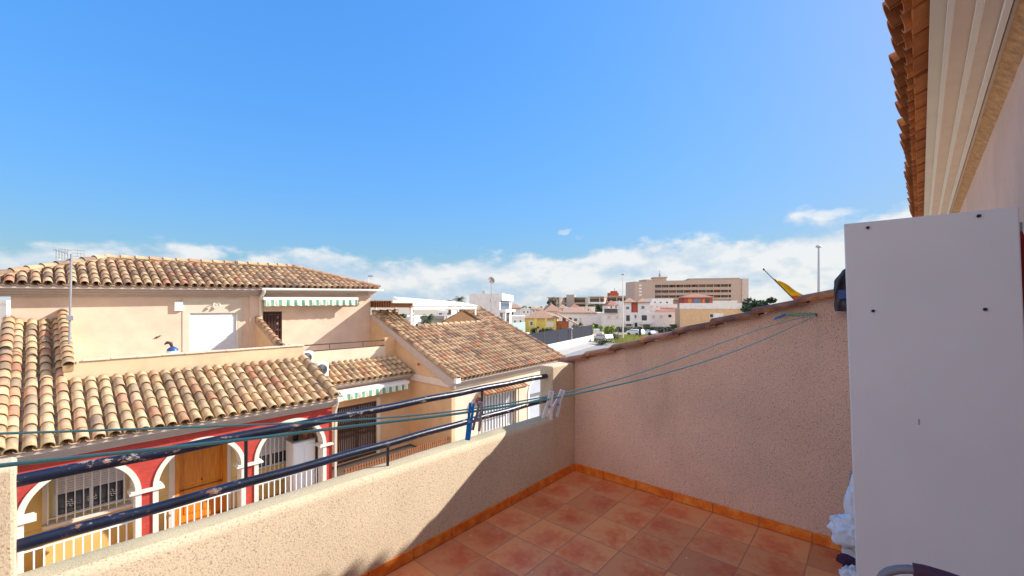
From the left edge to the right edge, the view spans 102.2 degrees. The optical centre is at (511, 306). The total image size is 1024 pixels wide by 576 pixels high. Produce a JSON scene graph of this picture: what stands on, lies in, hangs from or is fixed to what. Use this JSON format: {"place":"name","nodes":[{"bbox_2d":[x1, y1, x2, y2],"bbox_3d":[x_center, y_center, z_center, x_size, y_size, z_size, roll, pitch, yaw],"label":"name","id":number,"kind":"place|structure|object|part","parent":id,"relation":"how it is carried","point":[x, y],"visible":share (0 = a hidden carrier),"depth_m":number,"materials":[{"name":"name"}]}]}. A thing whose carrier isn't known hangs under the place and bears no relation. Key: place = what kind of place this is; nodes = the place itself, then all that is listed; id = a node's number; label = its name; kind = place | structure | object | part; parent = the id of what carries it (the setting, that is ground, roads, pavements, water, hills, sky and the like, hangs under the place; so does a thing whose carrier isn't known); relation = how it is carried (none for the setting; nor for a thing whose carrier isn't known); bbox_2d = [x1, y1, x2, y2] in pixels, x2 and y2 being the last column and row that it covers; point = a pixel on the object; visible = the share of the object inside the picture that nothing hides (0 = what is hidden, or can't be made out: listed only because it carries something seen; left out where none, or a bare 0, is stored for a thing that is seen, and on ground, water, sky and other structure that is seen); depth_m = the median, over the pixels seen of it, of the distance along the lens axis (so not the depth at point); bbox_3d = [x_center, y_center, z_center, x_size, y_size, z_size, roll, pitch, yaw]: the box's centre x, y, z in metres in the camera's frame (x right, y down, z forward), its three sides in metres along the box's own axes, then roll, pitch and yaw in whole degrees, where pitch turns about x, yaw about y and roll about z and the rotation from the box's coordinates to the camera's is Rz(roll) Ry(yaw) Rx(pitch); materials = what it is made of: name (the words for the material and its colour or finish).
{"place":"outdoors","nodes":[
{"label":"outdoors","id":0,"kind":"place"},
{"bbox_2d":[0,300,10,326],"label":"background house","id":1,"kind":"structure","parent":0,"point":[5,307],"depth_m":40.00,"materials":[{"name":"white paint"}]},
{"bbox_2d":[27,306,626,532],"bbox_3d":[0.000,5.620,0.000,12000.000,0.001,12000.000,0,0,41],"label":"ground","id":2,"kind":"structure","parent":0,"point":[340,469],"depth_m":16.20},
{"bbox_2d":[0,254,342,574],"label":"terraced house","id":3,"kind":"structure","parent":2,"relation":"on","point":[235,360],"depth_m":10.49,"materials":[{"name":"beige paint"}]},
{"bbox_2d":[55,249,84,346],"bbox_3d":[-10.592,-0.005,9.887,0.247,2.718,0.512,0,0,41],"label":"tv antenna","id":4,"kind":"object","parent":3,"relation":"attached to","point":[69,317],"visible":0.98,"depth_m":9.90,"materials":[{"name":"silver metal"}]},
{"bbox_2d":[42,467,132,530],"bbox_3d":[-9.260,3.900,9.094,0.310,1.400,1.431,0,0,41],"label":"window","id":5,"kind":"structure","parent":3,"relation":"in","point":[73,494],"depth_m":9.05,"materials":[{"name":"white metal"}]},
{"bbox_2d":[164,341,178,352],"bbox_3d":[-9.032,1.196,10.997,0.265,0.549,0.262,0,0,-5],"label":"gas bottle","id":6,"kind":"object","parent":3,"relation":"on","point":[171,349],"visible":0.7,"depth_m":10.92,"materials":[{"name":"blue metal"}]},
{"bbox_2d":[175,444,226,525],"bbox_3d":[-8.007,4.410,10.657,0.130,2.060,1.100,0,0,41],"label":"door","id":7,"kind":"structure","parent":3,"relation":"in","point":[208,465],"depth_m":10.65,"materials":[{"name":"orange wood"}]},
{"bbox_2d":[259,431,290,485],"bbox_3d":[-6.909,4.100,11.836,0.262,1.818,1.020,0,0,41],"label":"window","id":8,"kind":"structure","parent":3,"relation":"in","point":[273,451],"depth_m":11.89,"materials":[{"name":"white metal"}]},
{"bbox_2d":[285,434,315,492],"bbox_3d":[-6.122,4.625,11.973,0.590,1.610,0.640,0,0,41],"label":"storage cabinet","id":9,"kind":"object","parent":3,"relation":"on","point":[300,450],"visible":0.45,"depth_m":11.79,"materials":[{"name":"white plastic"}]},
{"bbox_2d":[291,430,299,440],"bbox_3d":[-6.181,3.669,11.792,0.287,0.299,0.244,0,0,41],"label":"plant pot","id":10,"kind":"object","parent":9,"relation":"on","point":[295,437],"visible":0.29,"depth_m":11.74,"materials":[{"name":"black plastic"}]},
{"bbox_3d":[-5.908,4.625,11.787,0.014,1.350,0.560,0,0,41],"label":"door","id":11,"kind":"part","parent":9,"relation":"part of","materials":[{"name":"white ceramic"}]},
{"bbox_2d":[300,428,309,438],"bbox_3d":[-6.000,3.652,11.988,0.257,0.331,0.278,0,0,3],"label":"plant pot","id":12,"kind":"object","parent":9,"relation":"on","point":[306,435],"visible":0.52,"depth_m":11.93,"materials":[{"name":"ceramic"}]},
{"bbox_2d":[236,261,414,466],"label":"terraced house","id":13,"kind":"structure","parent":2,"relation":"on","point":[338,338],"depth_m":16.03,"materials":[{"name":"beige paint"}]},
{"bbox_2d":[263,311,281,338],"bbox_3d":[-9.019,0.995,15.497,0.112,2.190,0.692,0,0,41],"label":"door","id":14,"kind":"structure","parent":13,"relation":"in","point":[272,319],"depth_m":15.54,"materials":[{"name":"brown wood"}]},
{"bbox_2d":[304,350,312,361],"bbox_3d":[-6.885,1.708,13.791,0.312,0.407,0.389,0,0,41],"label":"air conditioner","id":15,"kind":"object","parent":13,"relation":"on","point":[309,353],"visible":0.37,"depth_m":13.75,"materials":[{"name":"white metal"}]},
{"bbox_2d":[261,297,358,305],"bbox_3d":[-7.868,-0.196,16.340,0.431,0.408,3.642,0,0,41],"label":"awning","id":16,"kind":"object","parent":13,"relation":"attached to","point":[293,301],"visible":1,"depth_m":16.03,"materials":[{"name":"white fabric"}]},
{"bbox_2d":[314,361,328,375],"bbox_3d":[-6.197,2.041,13.363,0.312,0.446,0.414,0,0,41],"label":"air conditioner","id":17,"kind":"object","parent":13,"relation":"attached to","point":[323,366],"visible":0.73,"depth_m":13.32,"materials":[{"name":"white metal"}]},
{"bbox_2d":[338,401,375,463],"bbox_3d":[-5.614,4.495,14.897,0.160,1.950,1.547,0,0,41],"label":"glass door","id":18,"kind":"structure","parent":13,"relation":"in","point":[348,438],"depth_m":14.86,"materials":[{"name":"brown metal"}]},
{"bbox_2d":[338,379,409,401],"bbox_3d":[-5.227,3.030,14.729,0.431,0.359,3.473,0,0,41],"label":"awning","id":19,"kind":"object","parent":13,"relation":"attached to","point":[367,391],"visible":0.73,"depth_m":14.80,"materials":[{"name":"white fabric"}]},
{"bbox_2d":[343,437,449,473],"bbox_3d":[-3.551,5.085,13.409,0.045,0.770,3.980,0,0,41],"label":"fence","id":20,"kind":"object","parent":2,"relation":"on","point":[424,447],"visible":0.43,"depth_m":13.30,"materials":[{"name":"brown metal"}]},
{"bbox_2d":[419,314,435,323],"bbox_3d":[-7.777,3.156,38.010,1.876,4.913,1.917,0,0,41],"label":"palm tree","id":21,"kind":"object","parent":2,"relation":"on","point":[427,319],"visible":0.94,"depth_m":37.78,"materials":[{"name":"green plant"}]},
{"bbox_2d":[436,310,456,314],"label":"blue window house","id":22,"kind":"structure","parent":2,"relation":"on","point":[445,312],"depth_m":66.00,"materials":[{"name":"white paint"}]},
{"bbox_2d":[453,296,465,311],"bbox_3d":[-6.585,2.167,51.985,2.019,6.884,2.225,0,0,41],"label":"palm tree","id":23,"kind":"object","parent":2,"relation":"on","point":[458,299],"visible":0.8,"depth_m":51.77,"materials":[{"name":"green plant"}]},
{"bbox_2d":[371,307,564,445],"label":"terraced house","id":24,"kind":"structure","parent":2,"relation":"on","point":[462,349],"depth_m":17.10,"materials":[{"name":"tile"}]},
{"bbox_2d":[371,300,416,323],"bbox_3d":[-5.864,0.865,18.938,3.300,2.270,1.210,0,0,41],"label":"timber canopy","id":25,"kind":"object","parent":24,"relation":"on","point":[392,303],"visible":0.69,"depth_m":18.01,"materials":[{"name":"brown wood"}]},
{"bbox_2d":[393,297,477,324],"bbox_3d":[-3.746,0.776,20.841,1.400,2.447,4.272,0,0,41],"label":"pergola","id":26,"kind":"object","parent":24,"relation":"on","point":[424,302],"visible":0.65,"depth_m":20.42,"materials":[{"name":"white paint"}]},
{"bbox_2d":[483,389,518,432],"bbox_3d":[-0.508,4.225,16.850,0.345,1.650,2.038,0,0,41],"label":"window","id":27,"kind":"structure","parent":24,"relation":"in","point":[489,424],"depth_m":16.87,"materials":[{"name":"white metal"}]},
{"bbox_2d":[530,380,539,418],"bbox_3d":[1.083,4.385,18.751,0.192,2.170,1.200,0,0,41],"label":"arch door","id":28,"kind":"structure","parent":24,"relation":"in","point":[535,388],"depth_m":18.73,"materials":[{"name":"white paint"}]},
{"bbox_2d":[469,291,514,322],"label":"modern house","id":29,"kind":"structure","parent":2,"relation":"on","point":[501,305],"depth_m":43.81,"materials":[{"name":"white paint"}]},
{"bbox_2d":[510,322,529,333],"bbox_3d":[-0.930,3.750,49.234,4.200,3.700,5.312,0,0,28],"label":"glass balustrade","id":30,"kind":"object","parent":2,"relation":"on","point":[520,325],"visible":0.18,"depth_m":48.83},
{"bbox_2d":[530,307,535,314],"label":"villa","id":31,"kind":"object","parent":2,"relation":"on","point":[532,310],"visible":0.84,"depth_m":175.00,"materials":[{"name":"paint"}]},
{"bbox_2d":[530,327,537,332],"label":"garden bush","id":32,"kind":"object","parent":2,"relation":"on","point":[532,330],"visible":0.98,"depth_m":77.59,"materials":[{"name":"green plant"}]},
{"bbox_2d":[545,298,556,307],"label":"tree","id":33,"kind":"object","parent":2,"relation":"on","point":[548,302],"visible":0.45,"depth_m":190.39,"materials":[{"name":"green plant"}]},
{"bbox_2d":[547,297,565,306],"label":"apartment block","id":34,"kind":"structure","parent":2,"relation":"on","point":[563,300],"depth_m":240.16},
{"bbox_2d":[557,304,567,310],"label":"villa","id":35,"kind":"object","parent":2,"relation":"on","point":[561,307],"visible":0.31,"depth_m":140.47,"materials":[{"name":"ceramic"}]},
{"bbox_2d":[529,325,603,349],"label":"garden wall","id":36,"kind":"structure","parent":2,"relation":"on","point":[558,339],"depth_m":54.75,"materials":[{"name":"white paint"}]},
{"bbox_2d":[568,304,580,307],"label":"villa","id":37,"kind":"object","parent":2,"relation":"on","point":[574,306],"visible":0.09,"depth_m":151.00,"materials":[{"name":"white paint"}]},
{"bbox_2d":[565,295,584,306],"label":"apartment block","id":38,"kind":"structure","parent":2,"relation":"on","point":[574,299],"depth_m":243.33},
{"bbox_2d":[572,322,583,327],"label":"tree","id":39,"kind":"object","parent":2,"relation":"on","point":[578,324],"visible":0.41,"depth_m":79.62,"materials":[{"name":"green plant"}]},
{"bbox_2d":[585,297,587,306],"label":"stair tower","id":40,"kind":"structure","parent":2,"relation":"on","point":[586,301],"depth_m":234.58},
{"bbox_2d":[592,329,599,334],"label":"gate pillar","id":41,"kind":"structure","parent":2,"relation":"on","point":[596,331],"depth_m":67.00,"materials":[{"name":"white paint"}]},
{"bbox_2d":[588,296,607,311],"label":"apartment block","id":42,"kind":"structure","parent":2,"relation":"on","point":[596,300],"depth_m":229.34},
{"bbox_2d":[596,304,602,312],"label":"tree","id":43,"kind":"object","parent":2,"relation":"on","point":[599,308],"visible":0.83,"depth_m":149.59,"materials":[{"name":"green plant"}]},
{"bbox_2d":[594,334,612,340],"bbox_3d":[14.175,4.968,64.069,1.830,1.247,2.433,0,0,-37],"label":"parked car","id":44,"kind":"object","parent":2,"relation":"on","point":[604,336],"visible":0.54,"depth_m":63.37,"materials":[{"name":"white metal"}]},
{"bbox_2d":[594,338,613,344],"bbox_3d":[13.349,5.180,59.762,2.988,1.147,2.051,0,0,-1],"label":"shrub","id":45,"kind":"object","parent":2,"relation":"on","point":[600,341],"visible":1,"depth_m":59.61,"materials":[{"name":"green plant"}]},
{"bbox_2d":[597,325,615,333],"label":"shrub","id":46,"kind":"object","parent":2,"relation":"on","point":[607,329],"visible":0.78,"depth_m":69.08,"materials":[{"name":"green plant"}]},
{"bbox_2d":[601,300,617,311],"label":"villa","id":47,"kind":"object","parent":2,"relation":"on","point":[609,304],"visible":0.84,"depth_m":136.03,"materials":[{"name":"white paint"}]},
{"bbox_2d":[607,296,625,301],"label":"apartment block","id":48,"kind":"structure","parent":2,"relation":"on","point":[615,298],"depth_m":234.41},
{"bbox_2d":[606,333,647,342],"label":"grass","id":49,"kind":"structure","parent":2,"relation":"on","point":[629,337],"depth_m":67.04,"materials":[{"name":"green plant"}]},
{"bbox_2d":[602,298,676,329],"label":"white townhouse","id":50,"kind":"structure","parent":2,"relation":"on","point":[645,311],"depth_m":95.52,"materials":[{"name":"paint"}]},
{"bbox_2d":[641,315,646,320],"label":"window","id":51,"kind":"structure","parent":50,"relation":"in","point":[643,317],"depth_m":94.77,"materials":[{"name":"white paint"}]},
{"bbox_2d":[612,326,673,332],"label":"hedge","id":52,"kind":"object","parent":2,"relation":"on","point":[663,329],"visible":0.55,"depth_m":86.87,"materials":[{"name":"green plant"}]},
{"bbox_2d":[646,299,673,303],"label":"villa","id":53,"kind":"object","parent":2,"relation":"on","point":[665,301],"visible":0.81,"depth_m":118.00,"materials":[{"name":"white paint"}]},
{"bbox_2d":[651,271,748,312],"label":"hotel","id":54,"kind":"structure","parent":2,"relation":"on","point":[727,289],"depth_m":163.06,"materials":[{"name":"beige concrete"}]},
{"bbox_2d":[675,303,741,327],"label":"building","id":55,"kind":"structure","parent":2,"relation":"on","point":[687,314],"depth_m":80.92,"materials":[{"name":"paint"}]},
{"bbox_2d":[677,294,714,302],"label":"roof cabin","id":56,"kind":"object","parent":55,"relation":"on","point":[695,298],"visible":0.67,"depth_m":85.74,"materials":[{"name":"red glass"}]},
{"bbox_2d":[713,301,737,302],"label":"villa","id":57,"kind":"object","parent":2,"relation":"on","point":[725,301],"visible":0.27,"depth_m":117.90,"materials":[{"name":"white paint"}]},
{"bbox_2d":[740,297,777,311],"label":"tree","id":58,"kind":"object","parent":2,"relation":"on","point":[748,305],"visible":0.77,"depth_m":78.04,"materials":[{"name":"green plant"}]},
{"bbox_2d":[405,315,421,325],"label":"shaded house","id":59,"kind":"structure","parent":0,"point":[417,320],"depth_m":64.33,"materials":[{"name":"white paint"}]},
{"bbox_2d":[420,315,452,322],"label":"house","id":60,"kind":"structure","parent":0,"point":[439,318],"depth_m":50.00,"materials":[{"name":"white paint"}]},
{"bbox_2d":[0,0,911,305],"label":"sky","id":61,"kind":"structure","parent":0,"point":[427,149],"materials":[{"name":"blue"}]},
{"bbox_2d":[511,303,521,314],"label":"corner house","id":62,"kind":"structure","parent":0,"point":[517,308],"depth_m":95.00,"materials":[{"name":"white paint"}]},
{"bbox_2d":[511,315,524,322],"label":"garden house","id":63,"kind":"structure","parent":0,"point":[517,318],"depth_m":78.00,"materials":[{"name":"white paint"}]},
{"bbox_2d":[521,308,529,316],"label":"cube house","id":64,"kind":"structure","parent":0,"point":[525,311],"depth_m":150.00,"materials":[{"name":"white paint"}]},
{"bbox_2d":[525,310,577,332],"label":"yellow house","id":65,"kind":"structure","parent":0,"point":[541,319],"depth_m":86.00,"materials":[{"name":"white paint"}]},
{"bbox_2d":[547,322,553,326],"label":"window","id":66,"kind":"structure","parent":65,"relation":"in","point":[549,324],"depth_m":85.66,"materials":[{"name":"white paint"}]},
{"bbox_2d":[544,304,561,314],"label":"tiled house","id":67,"kind":"structure","parent":0,"point":[551,308],"depth_m":130.49,"materials":[{"name":"beige tile"}]},
{"bbox_2d":[553,307,601,327],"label":"white house","id":68,"kind":"structure","parent":0,"point":[584,317],"depth_m":103.00,"materials":[{"name":"paint"}]},
{"bbox_2d":[556,333,631,354],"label":"pavement","id":69,"kind":"structure","parent":0,"point":[564,351],"depth_m":54.66,"materials":[{"name":"grey concrete"}]},
{"bbox_2d":[607,288,618,295],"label":"red tower","id":70,"kind":"structure","parent":0,"point":[613,293],"depth_m":258.00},
{"bbox_2d":[385,470,841,575],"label":"terrace floor","id":71,"kind":"structure","parent":0,"point":[575,523],"depth_m":2.79,"materials":[{"name":"tile"}]},
{"bbox_2d":[0,362,574,575],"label":"parapet wall","id":72,"kind":"structure","parent":71,"relation":"on","point":[383,519],"depth_m":2.36,"materials":[{"name":"paint"}]},
{"bbox_2d":[16,374,547,552],"bbox_3d":[-0.713,0.795,2.627,0.044,0.410,3.151,0,0,41],"label":"terrace railing","id":73,"kind":"object","parent":72,"relation":"attached to","point":[52,535],"visible":0.87,"depth_m":1.92,"materials":[{"name":"blue metal"}]},
{"bbox_2d":[558,289,852,550],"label":"boundary wall","id":74,"kind":"structure","parent":71,"relation":"on","point":[758,434],"depth_m":3.10,"materials":[{"name":"paint"}]},
{"bbox_2d":[0,313,817,467],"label":"clothes line","id":75,"kind":"object","parent":74,"relation":"attached to","point":[37,461],"visible":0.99,"depth_m":0.88,"materials":[{"name":"green plastic"}]},
{"bbox_2d":[465,402,474,440],"bbox_3d":[-0.096,0.265,0.949,0.023,0.085,0.013,0,0,0],"label":"clothes peg","id":76,"kind":"object","parent":75,"relation":"attached to","point":[469,424],"visible":1,"depth_m":0.94,"materials":[{"name":"blue plastic"}]},
{"bbox_2d":[472,401,483,430],"bbox_3d":[-0.080,0.257,0.965,0.028,0.068,0.013,0,0,0],"label":"clothes peg","id":77,"kind":"object","parent":75,"relation":"hanging from","point":[479,418],"visible":0.99,"depth_m":0.96,"materials":[{"name":"grey plastic"}]},
{"bbox_2d":[542,391,553,419],"bbox_3d":[0.097,0.268,1.118,0.033,0.076,0.013,0,0,0],"label":"clothes peg","id":78,"kind":"object","parent":75,"relation":"attached to","point":[550,394],"visible":1,"depth_m":1.11,"materials":[{"name":"grey plastic"}]},
{"bbox_2d":[548,389,564,416],"bbox_3d":[0.124,0.268,1.143,0.046,0.077,0.013,0,0,0],"label":"clothes peg","id":79,"kind":"object","parent":75,"relation":"attached to","point":[561,393],"visible":0.96,"depth_m":1.14,"materials":[{"name":"grey plastic"}]},
{"bbox_2d":[834,269,846,310],"bbox_3d":[2.217,-0.109,2.678,0.198,0.285,0.283,0,0,41],"label":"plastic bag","id":80,"kind":"object","parent":74,"relation":"on","point":[840,302],"visible":0.32,"depth_m":2.63,"materials":[{"name":"plastic"}]},
{"bbox_2d":[826,474,855,558],"bbox_3d":[1.775,1.158,2.119,0.258,0.611,0.170,0,0,41],"label":"plastic bag","id":81,"kind":"object","parent":71,"relation":"on","point":[841,527],"visible":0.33,"depth_m":2.11,"materials":[{"name":"white plastic"}]},
{"bbox_2d":[836,553,855,566],"bbox_3d":[1.653,1.414,2.034,0.096,0.368,0.063,0,0,41],"label":"dark cloth","id":82,"kind":"object","parent":71,"relation":"on","point":[843,559],"visible":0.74,"depth_m":2.03,"materials":[{"name":"fabric"}]},
{"bbox_2d":[838,564,855,575],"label":"plastic bag","id":83,"kind":"object","parent":71,"relation":"on","point":[846,570],"visible":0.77,"depth_m":1.97,"materials":[{"name":"white plastic"}]},
{"bbox_2d":[877,563,958,575],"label":"folding chair","id":84,"kind":"object","parent":71,"relation":"on","point":[915,569],"visible":1,"depth_m":0.73,"materials":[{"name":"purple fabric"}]},
{"bbox_2d":[844,207,1023,575],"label":"cabinet","id":85,"kind":"object","parent":71,"relation":"on","point":[935,321],"visible":1,"depth_m":1.40,"materials":[{"name":"metal"}]},
{"bbox_2d":[882,0,1023,233],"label":"terrace house","id":86,"kind":"structure","parent":71,"relation":"on","point":[957,70],"depth_m":2.55,"materials":[{"name":"white paint"}]},
{"bbox_2d":[1020,222,1023,313],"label":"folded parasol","id":87,"kind":"object","parent":71,"relation":"on","point":[1022,244],"visible":0.18,"depth_m":1.46,"materials":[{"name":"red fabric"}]},
{"bbox_2d":[565,332,663,356],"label":"road","id":88,"kind":"structure","parent":0,"point":[595,347],"depth_m":54.56,"materials":[{"name":"grey asphalt"}]},
{"bbox_2d":[488,277,494,312],"bbox_3d":[-1.505,1.689,29.991,0.416,7.622,0.365,0,0,13],"label":"street lamp","id":89,"kind":"object","parent":88,"relation":"on","point":[491,280],"visible":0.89,"depth_m":29.99,"materials":[{"name":"white metal"}]},
{"bbox_2d":[608,332,621,339],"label":"shrub","id":90,"kind":"object","parent":88,"relation":"on","point":[616,335],"visible":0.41,"depth_m":65.67,"materials":[{"name":"green plant"}]},
{"bbox_2d":[621,274,624,338],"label":"street lamp","id":91,"kind":"object","parent":88,"relation":"on","point":[622,312],"visible":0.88,"depth_m":67.93,"materials":[{"name":"grey metal"}]},
{"bbox_2d":[626,329,644,334],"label":"parked van","id":92,"kind":"object","parent":88,"relation":"on","point":[634,331],"visible":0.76,"depth_m":76.68,"materials":[{"name":"white metal"}]},
{"bbox_2d":[644,330,657,334],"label":"parked car","id":93,"kind":"object","parent":88,"relation":"on","point":[649,332],"visible":0.59,"depth_m":78.23,"materials":[{"name":"silver metal"}]},
{"bbox_2d":[626,279,654,300],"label":"hotel wing","id":94,"kind":"structure","parent":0,"point":[639,290],"depth_m":161.36,"materials":[{"name":"beige concrete"}]},
{"bbox_2d":[763,268,811,301],"bbox_3d":[4.508,-0.145,6.596,1.004,0.925,0.082,0,0,-1],"label":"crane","id":95,"kind":"object","parent":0,"point":[793,294],"visible":0.67,"depth_m":6.60,"materials":[{"name":"yellow metal"}]},
{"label":"pavement","id":96,"kind":"structure","parent":0,"visible":0},
{"bbox_2d":[815,245,821,291],"bbox_3d":[25.226,0.285,34.000,0.488,10.630,0.247,0,0,5],"label":"street lamp","id":97,"kind":"object","parent":96,"relation":"on","point":[818,275],"visible":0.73,"depth_m":33.95,"materials":[{"name":"white metal"}]}
]}

